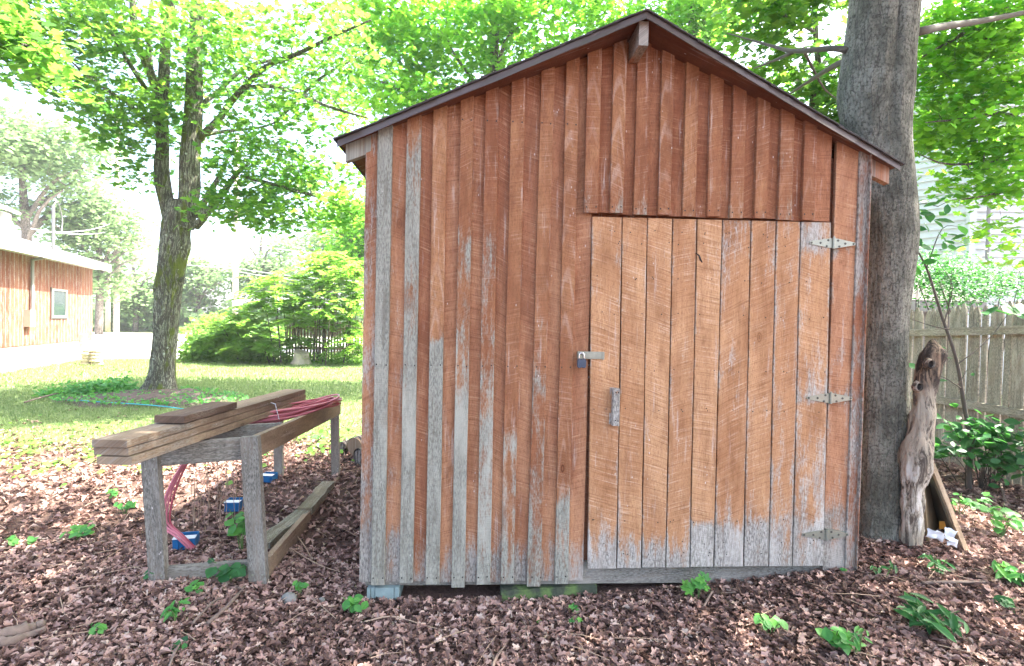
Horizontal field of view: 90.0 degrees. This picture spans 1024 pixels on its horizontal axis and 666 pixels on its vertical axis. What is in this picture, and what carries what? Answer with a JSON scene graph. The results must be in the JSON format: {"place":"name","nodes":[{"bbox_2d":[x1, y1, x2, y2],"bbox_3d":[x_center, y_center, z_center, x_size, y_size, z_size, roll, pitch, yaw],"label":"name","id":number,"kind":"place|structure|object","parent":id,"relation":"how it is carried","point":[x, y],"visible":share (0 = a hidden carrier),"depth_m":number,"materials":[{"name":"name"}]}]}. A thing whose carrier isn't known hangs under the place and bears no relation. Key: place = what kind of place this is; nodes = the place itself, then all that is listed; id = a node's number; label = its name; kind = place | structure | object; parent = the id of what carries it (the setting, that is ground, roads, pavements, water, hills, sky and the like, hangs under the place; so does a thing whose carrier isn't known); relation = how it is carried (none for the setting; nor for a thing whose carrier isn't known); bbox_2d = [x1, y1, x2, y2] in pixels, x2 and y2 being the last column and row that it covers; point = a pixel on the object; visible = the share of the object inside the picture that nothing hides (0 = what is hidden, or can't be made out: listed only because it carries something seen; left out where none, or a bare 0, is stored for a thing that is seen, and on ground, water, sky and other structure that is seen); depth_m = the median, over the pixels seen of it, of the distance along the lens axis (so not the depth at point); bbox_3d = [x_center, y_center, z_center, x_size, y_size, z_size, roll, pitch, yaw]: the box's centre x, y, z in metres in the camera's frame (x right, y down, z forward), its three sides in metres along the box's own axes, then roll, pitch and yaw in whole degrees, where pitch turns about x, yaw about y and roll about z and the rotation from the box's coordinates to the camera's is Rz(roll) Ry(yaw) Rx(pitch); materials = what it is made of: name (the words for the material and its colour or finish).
{"place":"outdoors","nodes":[
{"label":"outdoors","id":0,"kind":"place"},
{"bbox_2d":[0,358,361,452],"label":"grass","id":1,"kind":"structure","parent":0,"point":[181,381],"depth_m":10.74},
{"bbox_2d":[92,332,362,358],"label":"driveway","id":2,"kind":"structure","parent":0,"point":[127,345],"depth_m":24.73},
{"bbox_2d":[0,331,1023,665],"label":"ground","id":3,"kind":"structure","parent":0,"point":[436,591],"depth_m":3.67,"materials":[{"name":"soil"}]},
{"bbox_2d":[5,534,38,545],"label":"seedling","id":4,"kind":"object","parent":3,"relation":"on","point":[12,540],"visible":0.84,"depth_m":3.22,"materials":[{"name":"green plant"}]},
{"bbox_2d":[0,0,105,103],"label":"maple tree","id":5,"kind":"object","parent":3,"relation":"on","point":[18,52],"visible":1,"depth_m":4.76,"materials":[{"name":"green plant"}]},
{"bbox_2d":[0,201,110,372],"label":"wooden outbuilding","id":6,"kind":"structure","parent":3,"relation":"on","point":[46,295],"depth_m":14.11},
{"bbox_2d":[50,287,66,318],"bbox_3d":[-13.263,-0.860,15.006,0.034,0.906,0.982,1,1,-20],"label":"window","id":7,"kind":"structure","parent":6,"relation":"in","point":[58,297],"depth_m":14.96,"materials":[{"name":"white glass"}]},
{"bbox_2d":[0,95,141,240],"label":"tree","id":8,"kind":"object","parent":3,"relation":"on","point":[29,148],"visible":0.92,"depth_m":31.02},
{"bbox_2d":[59,521,95,539],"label":"seedling","id":9,"kind":"object","parent":3,"relation":"on","point":[77,531],"visible":0.91,"depth_m":3.36,"materials":[{"name":"green plant"}]},
{"bbox_2d":[2,176,160,334],"bbox_3d":[-28.585,-5.231,35.979,9.614,10.879,9.635,1,1,0],"label":"tree","id":10,"kind":"object","parent":3,"relation":"on","point":[109,237],"visible":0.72,"depth_m":35.08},
{"bbox_2d":[31,370,141,397],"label":"weeds","id":11,"kind":"object","parent":3,"relation":"on","point":[99,385],"visible":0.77,"depth_m":9.16,"materials":[{"name":"green plant"}]},
{"bbox_2d":[24,391,69,402],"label":"dead branch","id":12,"kind":"object","parent":11,"relation":"on","point":[40,397],"visible":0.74,"depth_m":8.53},
{"bbox_2d":[79,349,103,364],"bbox_3d":[-12.143,0.702,14.806,0.621,0.458,0.346,1,1,0],"label":"stone stack","id":13,"kind":"object","parent":3,"relation":"on","point":[92,356],"visible":0.94,"depth_m":14.70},
{"bbox_2d":[88,622,107,635],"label":"seedling","id":14,"kind":"object","parent":3,"relation":"on","point":[102,627],"visible":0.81,"depth_m":2.36,"materials":[{"name":"green plant"}]},
{"bbox_2d":[95,256,110,332],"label":"utility pole","id":15,"kind":"object","parent":3,"relation":"on","point":[107,316],"visible":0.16,"depth_m":40.87,"materials":[{"name":"white wood"}]},
{"bbox_2d":[105,488,118,498],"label":"seedling","id":16,"kind":"object","parent":3,"relation":"on","point":[112,493],"visible":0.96,"depth_m":4.06,"materials":[{"name":"green plant"}]},
{"bbox_2d":[113,138,119,333],"bbox_3d":[-29.226,-7.606,37.862,0.397,15.795,0.397,1,1,0],"label":"utility pole","id":17,"kind":"object","parent":3,"relation":"on","point":[116,318],"visible":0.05,"depth_m":37.82,"materials":[{"name":"white wood"}]},
{"bbox_2d":[40,222,112,232],"bbox_3d":[-22.845,-5.956,27.893,0.042,4.153,23.743,0,1,-33],"label":"overhead cable","id":18,"kind":"object","parent":17,"relation":"attached to","point":[74,231],"visible":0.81,"depth_m":23.16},
{"bbox_2d":[124,255,232,267],"bbox_3d":[-22.709,-4.845,33.915,15.336,1.675,0.041,2,1,31],"label":"overhead cable","id":19,"kind":"object","parent":17,"relation":"attached to","point":[190,265],"visible":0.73,"depth_m":32.10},
{"bbox_2d":[92,250,156,331],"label":"tree","id":20,"kind":"object","parent":3,"relation":"on","point":[137,306],"visible":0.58,"depth_m":43.52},
{"bbox_2d":[113,501,136,513],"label":"seedling","id":21,"kind":"object","parent":3,"relation":"on","point":[129,504],"visible":0.97,"depth_m":3.80,"materials":[{"name":"green plant"}]},
{"bbox_2d":[52,388,244,407],"bbox_3d":[-6.272,1.090,8.895,3.184,0.162,1.754,1,1,0],"label":"soil bed","id":22,"kind":"object","parent":3,"relation":"on","point":[156,393],"visible":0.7,"depth_m":8.63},
{"bbox_2d":[67,400,183,408],"bbox_3d":[-5.986,1.135,8.123,2.565,0.047,0.077,1,1,11],"label":"garden hose","id":23,"kind":"object","parent":22,"relation":"on","point":[139,404],"visible":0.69,"depth_m":8.11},
{"bbox_2d":[49,385,248,405],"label":"bed weeds","id":24,"kind":"object","parent":22,"relation":"on","point":[189,399],"visible":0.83,"depth_m":8.68,"materials":[{"name":"green plant"}]},
{"bbox_2d":[0,0,402,389],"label":"maple tree","id":25,"kind":"object","parent":22,"relation":"on","point":[181,213],"visible":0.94,"depth_m":8.49,"materials":[{"name":"green plant"}]},
{"bbox_2d":[160,597,190,621],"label":"seedling","id":26,"kind":"object","parent":3,"relation":"on","point":[173,612],"visible":0.94,"depth_m":2.48,"materials":[{"name":"green plant"}]},
{"bbox_2d":[169,636,187,653],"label":"seedling","id":27,"kind":"object","parent":3,"relation":"on","point":[184,645],"visible":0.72,"depth_m":2.29,"materials":[{"name":"green plant"}]},
{"bbox_2d":[0,414,361,486],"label":"ground cover","id":28,"kind":"object","parent":3,"relation":"on","point":[319,444],"visible":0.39,"depth_m":5.57,"materials":[{"name":"green plant"}]},
{"bbox_2d":[184,579,203,593],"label":"seedling","id":29,"kind":"object","parent":3,"relation":"on","point":[195,583],"visible":0.91,"depth_m":2.70,"materials":[{"name":"green plant"}]},
{"bbox_2d":[147,246,245,312],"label":"tree","id":30,"kind":"object","parent":3,"relation":"on","point":[201,278],"visible":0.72,"depth_m":45.63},
{"bbox_2d":[191,460,242,536],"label":"dry stalks","id":31,"kind":"object","parent":3,"relation":"on","point":[208,508],"visible":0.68,"depth_m":3.65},
{"bbox_2d":[205,558,245,582],"bbox_3d":[-1.572,1.326,2.814,0.200,0.142,0.202,1,1,-26],"label":"seedling","id":32,"kind":"object","parent":3,"relation":"on","point":[227,572],"visible":0.87,"depth_m":2.78,"materials":[{"name":"green plant"}]},
{"bbox_2d":[92,299,362,334],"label":"hedgerow","id":33,"kind":"object","parent":3,"relation":"on","point":[183,318],"visible":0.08,"depth_m":44.71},
{"bbox_2d":[176,324,284,363],"bbox_3d":[-9.428,0.349,16.846,4.209,1.270,2.683,1,1,0],"label":"bush","id":34,"kind":"object","parent":3,"relation":"on","point":[190,351],"visible":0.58,"depth_m":16.47,"materials":[{"name":"green plant"}]},
{"bbox_2d":[224,497,243,511],"bbox_3d":[-2.102,1.297,3.873,0.112,0.073,0.096,1,7,-6],"label":"electrical box","id":35,"kind":"object","parent":3,"relation":"on","point":[231,504],"visible":0.79,"depth_m":3.83,"materials":[{"name":"blue plastic"}]},
{"bbox_2d":[224,509,245,551],"bbox_3d":[-1.709,1.240,3.193,0.153,0.308,0.202,1,1,0],"label":"seedling","id":36,"kind":"object","parent":3,"relation":"on","point":[237,530],"visible":0.88,"depth_m":3.17,"materials":[{"name":"green plant"}]},
{"bbox_2d":[232,135,238,319],"bbox_3d":[-16.122,-5.397,29.901,0.317,12.262,0.317,1,1,0],"label":"utility pole","id":37,"kind":"object","parent":3,"relation":"on","point":[235,258],"visible":0.48,"depth_m":29.81,"materials":[{"name":"white wood"}]},
{"bbox_2d":[141,401,340,586],"bbox_3d":[-1.757,0.988,3.763,0.651,0.884,2.019,1,1,-5],"label":"work table","id":38,"kind":"object","parent":3,"relation":"on","point":[248,445],"visible":0.68,"depth_m":2.84,"materials":[{"name":"wood"}]},
{"bbox_2d":[97,399,305,464],"bbox_3d":[-1.744,0.555,3.184,0.160,0.050,1.838,1,1,1],"label":"plank","id":39,"kind":"object","parent":38,"relation":"on","point":[136,458],"visible":0.41,"depth_m":2.57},
{"bbox_2d":[94,394,305,455],"bbox_3d":[-1.756,0.516,3.189,0.160,0.050,1.827,1,1,2],"label":"plank","id":40,"kind":"object","parent":39,"relation":"on","point":[135,449],"visible":0.55,"depth_m":2.67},
{"bbox_2d":[92,389,304,447],"bbox_3d":[-1.756,0.478,3.182,0.160,0.049,1.840,1,1,1],"label":"plank","id":41,"kind":"object","parent":40,"relation":"on","point":[136,436],"visible":0.8,"depth_m":2.60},
{"bbox_2d":[154,402,236,422],"bbox_3d":[-1.756,0.440,2.873,0.162,0.040,0.495,1,1,0],"label":"plank","id":42,"kind":"object","parent":41,"relation":"on","point":[189,414],"visible":1,"depth_m":2.77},
{"bbox_2d":[164,394,341,549],"bbox_3d":[-1.698,0.933,3.632,0.300,0.924,1.337,2,1,30],"label":"tubing coil","id":43,"kind":"object","parent":38,"relation":"hanging from","point":[304,407],"visible":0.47,"depth_m":3.55,"materials":[{"name":"red plastic"}]},
{"bbox_2d":[266,481,333,548],"bbox_3d":[-1.543,1.314,3.790,0.173,0.103,1.107,1,1,0],"label":"rotten timber","id":44,"kind":"object","parent":38,"relation":"on","point":[314,500],"visible":0.81,"depth_m":3.70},
{"bbox_2d":[179,311,306,346],"bbox_3d":[-11.041,-0.002,21.018,4.963,1.736,2.894,1,1,0],"label":"bush","id":45,"kind":"object","parent":3,"relation":"on","point":[203,320],"visible":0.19,"depth_m":20.58,"materials":[{"name":"green plant"}]},
{"bbox_2d":[213,233,310,308],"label":"tree","id":46,"kind":"object","parent":3,"relation":"on","point":[262,263],"visible":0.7,"depth_m":46.68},
{"bbox_2d":[263,472,277,482],"bbox_3d":[-2.147,1.272,4.521,0.114,0.063,0.096,1,7,6],"label":"electrical box","id":47,"kind":"object","parent":3,"relation":"on","point":[268,477],"visible":0.69,"depth_m":4.48,"materials":[{"name":"blue plastic"}]},
{"bbox_2d":[189,251,363,365],"bbox_3d":[-7.165,-0.878,17.063,6.385,3.798,3.885,1,1,0],"label":"sumac shrub","id":48,"kind":"object","parent":3,"relation":"on","point":[302,308],"visible":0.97,"depth_m":16.43,"materials":[{"name":"green plant"}]},
{"bbox_2d":[194,351,362,364],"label":"undergrowth","id":49,"kind":"object","parent":3,"relation":"on","point":[357,360],"visible":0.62,"depth_m":16.59,"materials":[{"name":"green plant"}]},
{"bbox_2d":[280,592,296,603],"bbox_3d":[-1.193,1.423,2.737,0.090,0.078,0.073,1,1,0],"label":"rock","id":50,"kind":"object","parent":3,"relation":"on","point":[290,596],"visible":0.71,"depth_m":2.72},
{"bbox_2d":[292,580,308,598],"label":"seedling","id":51,"kind":"object","parent":3,"relation":"on","point":[299,585],"visible":0.91,"depth_m":2.78,"materials":[{"name":"green plant"}]},
{"bbox_2d":[290,349,311,364],"bbox_3d":[-6.776,0.799,16.442,0.719,0.530,0.755,1,1,0],"label":"tree stump","id":52,"kind":"object","parent":3,"relation":"on","point":[297,359],"visible":0.82,"depth_m":16.27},
{"bbox_2d":[302,433,324,441],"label":"seedling","id":53,"kind":"object","parent":3,"relation":"on","point":[318,435],"visible":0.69,"depth_m":6.04,"materials":[{"name":"green plant"}]},
{"bbox_2d":[271,185,364,289],"bbox_3d":[-6.719,-3.462,24.209,7.391,8.745,6.898,2,1,36],"label":"tree","id":54,"kind":"object","parent":3,"relation":"on","point":[352,245],"visible":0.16,"depth_m":23.09,"materials":[{"name":"plant"}]},
{"bbox_2d":[272,211,363,319],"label":"tree","id":55,"kind":"object","parent":3,"relation":"on","point":[311,239],"visible":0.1,"depth_m":42.84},
{"bbox_2d":[285,320,362,360],"bbox_3d":[-6.288,0.239,17.936,3.254,1.468,0.068,1,1,0],"label":"picket fence","id":56,"kind":"object","parent":3,"relation":"on","point":[300,330],"visible":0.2,"depth_m":17.90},
{"bbox_2d":[340,435,359,450],"bbox_3d":[-1.777,1.222,5.727,0.105,0.102,0.423,2,1,16],"label":"firewood log","id":57,"kind":"object","parent":3,"relation":"on","point":[343,445],"visible":0.27,"depth_m":5.53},
{"bbox_2d":[347,435,361,454],"bbox_3d":[-1.472,1.151,5.574,0.198,0.208,0.753,2,1,20],"label":"firewood log","id":58,"kind":"object","parent":3,"relation":"on","point":[353,443],"visible":0.23,"depth_m":5.23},
{"bbox_2d":[342,594,367,612],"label":"seedling","id":59,"kind":"object","parent":3,"relation":"on","point":[352,604],"visible":0.94,"depth_m":2.63,"materials":[{"name":"green plant"}]},
{"bbox_2d":[353,447,360,465],"bbox_3d":[-1.339,1.234,5.353,0.178,0.194,0.658,2,1,32],"label":"firewood log","id":60,"kind":"object","parent":3,"relation":"on","point":[357,455],"visible":0.16,"depth_m":5.09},
{"bbox_2d":[367,585,403,602],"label":"concrete block","id":61,"kind":"structure","parent":3,"relation":"on","point":[387,591],"depth_m":2.78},
{"bbox_2d":[292,0,675,142],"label":"maple tree","id":62,"kind":"object","parent":3,"relation":"on","point":[500,19],"visible":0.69,"depth_m":11.00,"materials":[{"name":"green plant"}]},
{"bbox_2d":[0,406,1023,665],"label":"leaf litter","id":63,"kind":"object","parent":3,"relation":"on","point":[910,564],"visible":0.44,"depth_m":2.64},
{"bbox_2d":[0,620,46,636],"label":"dead branch","id":64,"kind":"object","parent":63,"relation":"on","point":[24,627],"visible":0.78,"depth_m":2.34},
{"bbox_2d":[0,626,46,646],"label":"dead branch","id":65,"kind":"object","parent":63,"relation":"on","point":[10,640],"visible":0.94,"depth_m":2.30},
{"bbox_2d":[168,641,182,665],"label":"stick","id":66,"kind":"object","parent":63,"relation":"on","point":[173,656],"visible":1,"depth_m":2.21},
{"bbox_2d":[172,531,199,550],"bbox_3d":[-2.075,1.323,3.260,0.129,0.077,0.096,1,8,-14],"label":"electrical box","id":67,"kind":"object","parent":63,"relation":"on","point":[193,537],"visible":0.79,"depth_m":3.23,"materials":[{"name":"blue plastic"}]},
{"bbox_2d":[191,597,223,624],"bbox_3d":[-1.518,1.375,2.554,0.019,0.028,0.231,1,1,3],"label":"stick","id":68,"kind":"object","parent":63,"relation":"on","point":[201,613],"visible":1,"depth_m":2.52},
{"bbox_2d":[207,585,245,623],"bbox_3d":[-1.445,1.382,2.623,0.038,0.029,0.345,1,1,0],"label":"stick","id":69,"kind":"object","parent":63,"relation":"on","point":[222,610],"visible":1,"depth_m":2.56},
{"bbox_2d":[290,548,350,574],"bbox_3d":[-1.205,1.396,3.131,0.581,0.043,0.052,2,1,29],"label":"stick","id":70,"kind":"object","parent":63,"relation":"on","point":[315,562],"visible":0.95,"depth_m":3.10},
{"bbox_2d":[364,616,456,630],"bbox_3d":[-0.495,1.444,2.547,0.485,0.021,0.060,1,1,8],"label":"stick","id":71,"kind":"object","parent":63,"relation":"on","point":[401,618],"visible":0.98,"depth_m":2.57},
{"bbox_2d":[487,641,507,665],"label":"stick","id":72,"kind":"object","parent":63,"relation":"on","point":[497,655],"visible":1,"depth_m":2.31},
{"bbox_2d":[696,588,735,606],"bbox_3d":[1.089,1.408,2.712,0.200,0.024,0.181,2,1,16],"label":"stick","id":73,"kind":"object","parent":63,"relation":"on","point":[708,597],"visible":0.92,"depth_m":2.75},
{"bbox_2d":[924,528,944,541],"bbox_3d":[2.535,1.211,3.069,0.100,0.093,0.053,1,1,0],"label":"paper scrap","id":74,"kind":"object","parent":63,"relation":"on","point":[933,534],"visible":1,"depth_m":3.06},
{"bbox_2d":[944,527,957,539],"bbox_3d":[2.675,1.230,3.127,0.075,0.097,0.051,1,1,0],"label":"paper scrap","id":75,"kind":"object","parent":63,"relation":"on","point":[949,532],"visible":0.8,"depth_m":3.12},
{"bbox_2d":[947,537,957,547],"bbox_3d":[2.633,1.251,3.060,0.060,0.069,0.037,1,1,0],"label":"paper scrap","id":76,"kind":"object","parent":63,"relation":"on","point":[953,542],"visible":1,"depth_m":3.05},
{"bbox_2d":[921,577,1003,587],"bbox_3d":[2.503,1.345,2.766,0.586,0.029,0.087,1,1,-9],"label":"stick","id":77,"kind":"object","parent":63,"relation":"on","point":[955,582],"visible":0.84,"depth_m":2.75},
{"bbox_2d":[999,480,1023,506],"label":"stick","id":78,"kind":"object","parent":63,"relation":"on","point":[1002,491],"visible":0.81,"depth_m":4.62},
{"bbox_2d":[0,456,1023,665],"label":"fallen twigs","id":79,"kind":"object","parent":3,"relation":"on","point":[975,500],"visible":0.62,"depth_m":2.72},
{"bbox_2d":[500,583,596,601],"bbox_3d":[0.204,1.451,2.865,0.544,0.098,0.102,1,1,-2],"label":"timber","id":80,"kind":"object","parent":3,"relation":"on","point":[550,591],"visible":0.68,"depth_m":2.84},
{"bbox_2d":[333,8,904,587],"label":"shed","id":81,"kind":"structure","parent":3,"relation":"on","point":[661,222],"depth_m":2.81,"materials":[{"name":"wood"}]},
{"bbox_2d":[577,352,585,367],"bbox_3d":[0.378,0.147,2.775,0.047,0.085,0.023,1,1,-3],"label":"padlock","id":82,"kind":"object","parent":81,"relation":"hanging from","point":[581,363],"visible":1,"depth_m":2.77,"materials":[{"name":"silver metal"}]},
{"bbox_2d":[577,217,855,568],"bbox_3d":[1.144,0.343,2.842,1.581,1.948,0.059,1,1,-3],"label":"door","id":83,"kind":"structure","parent":81,"relation":"in","point":[743,332],"depth_m":2.85,"materials":[{"name":"brown wood"}]},
{"bbox_2d":[622,0,757,51],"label":"maple tree","id":84,"kind":"object","parent":3,"relation":"on","point":[683,13],"visible":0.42,"depth_m":11.96,"materials":[{"name":"green plant"}]},
{"bbox_2d":[680,571,710,598],"bbox_3d":[1.002,1.380,2.777,0.175,0.147,0.103,1,1,0],"label":"seedling","id":85,"kind":"object","parent":3,"relation":"on","point":[699,582],"visible":0.97,"depth_m":2.77,"materials":[{"name":"green plant"}]},
{"bbox_2d":[753,613,787,633],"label":"seedling","id":86,"kind":"object","parent":3,"relation":"on","point":[775,621],"visible":0.88,"depth_m":2.41,"materials":[{"name":"green plant"}]},
{"bbox_2d":[697,0,918,123],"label":"maple tree","id":87,"kind":"object","parent":3,"relation":"on","point":[780,18],"visible":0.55,"depth_m":6.32,"materials":[{"name":"green plant"}]},
{"bbox_2d":[815,626,851,655],"bbox_3d":[1.423,1.354,2.248,0.154,0.135,0.120,0,1,-31],"label":"seedling","id":88,"kind":"object","parent":3,"relation":"on","point":[836,637],"visible":0.83,"depth_m":2.23,"materials":[{"name":"green plant"}]},
{"bbox_2d":[844,626,872,654],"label":"seedling","id":89,"kind":"object","parent":3,"relation":"on","point":[857,643],"visible":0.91,"depth_m":2.21,"materials":[{"name":"green plant"}]},
{"bbox_2d":[727,0,1023,542],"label":"maple tree","id":90,"kind":"object","parent":3,"relation":"on","point":[877,80],"visible":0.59,"depth_m":3.25,"materials":[{"name":"grey plant"}]},
{"bbox_2d":[870,560,897,577],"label":"seedling","id":91,"kind":"object","parent":3,"relation":"on","point":[892,566],"visible":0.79,"depth_m":2.85,"materials":[{"name":"green plant"}]},
{"bbox_2d":[897,339,947,548],"bbox_3d":[2.549,0.715,3.187,0.250,1.362,0.168,1,1,0],"label":"dead snag","id":92,"kind":"object","parent":3,"relation":"on","point":[915,454],"visible":0.9,"depth_m":3.14,"materials":[{"name":"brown wood"}]},
{"bbox_2d":[893,591,968,642],"bbox_3d":[1.931,1.324,2.365,0.252,0.145,0.253,0,1,-32],"label":"seedling","id":93,"kind":"object","parent":3,"relation":"on","point":[922,614],"visible":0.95,"depth_m":2.35,"materials":[{"name":"green plant"}]},
{"bbox_2d":[924,482,938,540],"bbox_3d":[2.724,1.167,3.349,0.377,0.388,0.089,0,2,-40],"label":"plywood board","id":94,"kind":"object","parent":3,"relation":"on","point":[930,520],"visible":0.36,"depth_m":3.33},
{"bbox_2d":[918,553,955,574],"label":"seedling","id":95,"kind":"object","parent":3,"relation":"on","point":[937,563],"visible":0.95,"depth_m":2.86,"materials":[{"name":"green plant"}]},
{"bbox_2d":[930,475,958,544],"bbox_3d":[2.785,1.115,3.350,0.160,0.525,0.382,2,1,24],"label":"plywood board","id":96,"kind":"object","parent":3,"relation":"on","point":[940,510],"visible":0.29,"depth_m":3.29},
{"bbox_2d":[933,463,968,550],"bbox_3d":[2.736,1.085,3.212,0.036,0.498,0.226,1,1,-24],"label":"wood strip","id":97,"kind":"object","parent":3,"relation":"on","point":[949,509],"visible":0.85,"depth_m":3.20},
{"bbox_2d":[951,492,980,514],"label":"seedling","id":98,"kind":"object","parent":3,"relation":"on","point":[969,502],"visible":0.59,"depth_m":3.94,"materials":[{"name":"green plant"}]},
{"bbox_2d":[909,299,1023,484],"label":"picket fence","id":99,"kind":"object","parent":3,"relation":"on","point":[1009,393],"visible":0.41,"depth_m":5.41,"materials":[{"name":"grey wood"}]},
{"bbox_2d":[909,190,1023,491],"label":"sapling","id":100,"kind":"object","parent":3,"relation":"on","point":[1017,310],"visible":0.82,"depth_m":4.72,"materials":[{"name":"green plant"}]},
{"bbox_2d":[912,240,1023,421],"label":"bush","id":101,"kind":"object","parent":3,"relation":"on","point":[974,294],"visible":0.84,"depth_m":7.23,"materials":[{"name":"green plant"}]},
{"bbox_2d":[913,0,1023,268],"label":"maple tree","id":102,"kind":"object","parent":3,"relation":"on","point":[961,54],"visible":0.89,"depth_m":5.89,"materials":[{"name":"green plant"}]},
{"bbox_2d":[934,403,1023,489],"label":"understorey shrub","id":103,"kind":"object","parent":3,"relation":"on","point":[995,444],"visible":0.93,"depth_m":4.62,"materials":[{"name":"green plant"}]},
{"bbox_2d":[976,492,993,504],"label":"seedling","id":104,"kind":"object","parent":3,"relation":"on","point":[986,500],"visible":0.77,"depth_m":4.25,"materials":[{"name":"green plant"}]},
{"bbox_2d":[975,504,1023,537],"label":"seedling","id":105,"kind":"object","parent":3,"relation":"on","point":[1016,523],"visible":0.91,"depth_m":3.42,"materials":[{"name":"green plant"}]},
{"bbox_2d":[993,595,1015,612],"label":"seedling","id":106,"kind":"object","parent":3,"relation":"on","point":[1006,601],"visible":0.86,"depth_m":2.57,"materials":[{"name":"green plant"}]},
{"bbox_2d":[989,560,1023,585],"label":"seedling","id":107,"kind":"object","parent":3,"relation":"on","point":[1008,572],"visible":0.84,"depth_m":2.77,"materials":[{"name":"green plant"}]},
{"bbox_2d":[0,0,1023,317],"label":"sky","id":108,"kind":"structure","parent":0,"point":[218,244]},
{"bbox_2d":[911,276,986,396],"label":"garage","id":109,"kind":"structure","parent":0,"point":[924,310],"depth_m":9.14,"materials":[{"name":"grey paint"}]},
{"bbox_2d":[913,46,1023,393],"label":"white house","id":110,"kind":"structure","parent":0,"point":[924,183],"depth_m":12.04,"materials":[{"name":"grey paint"}]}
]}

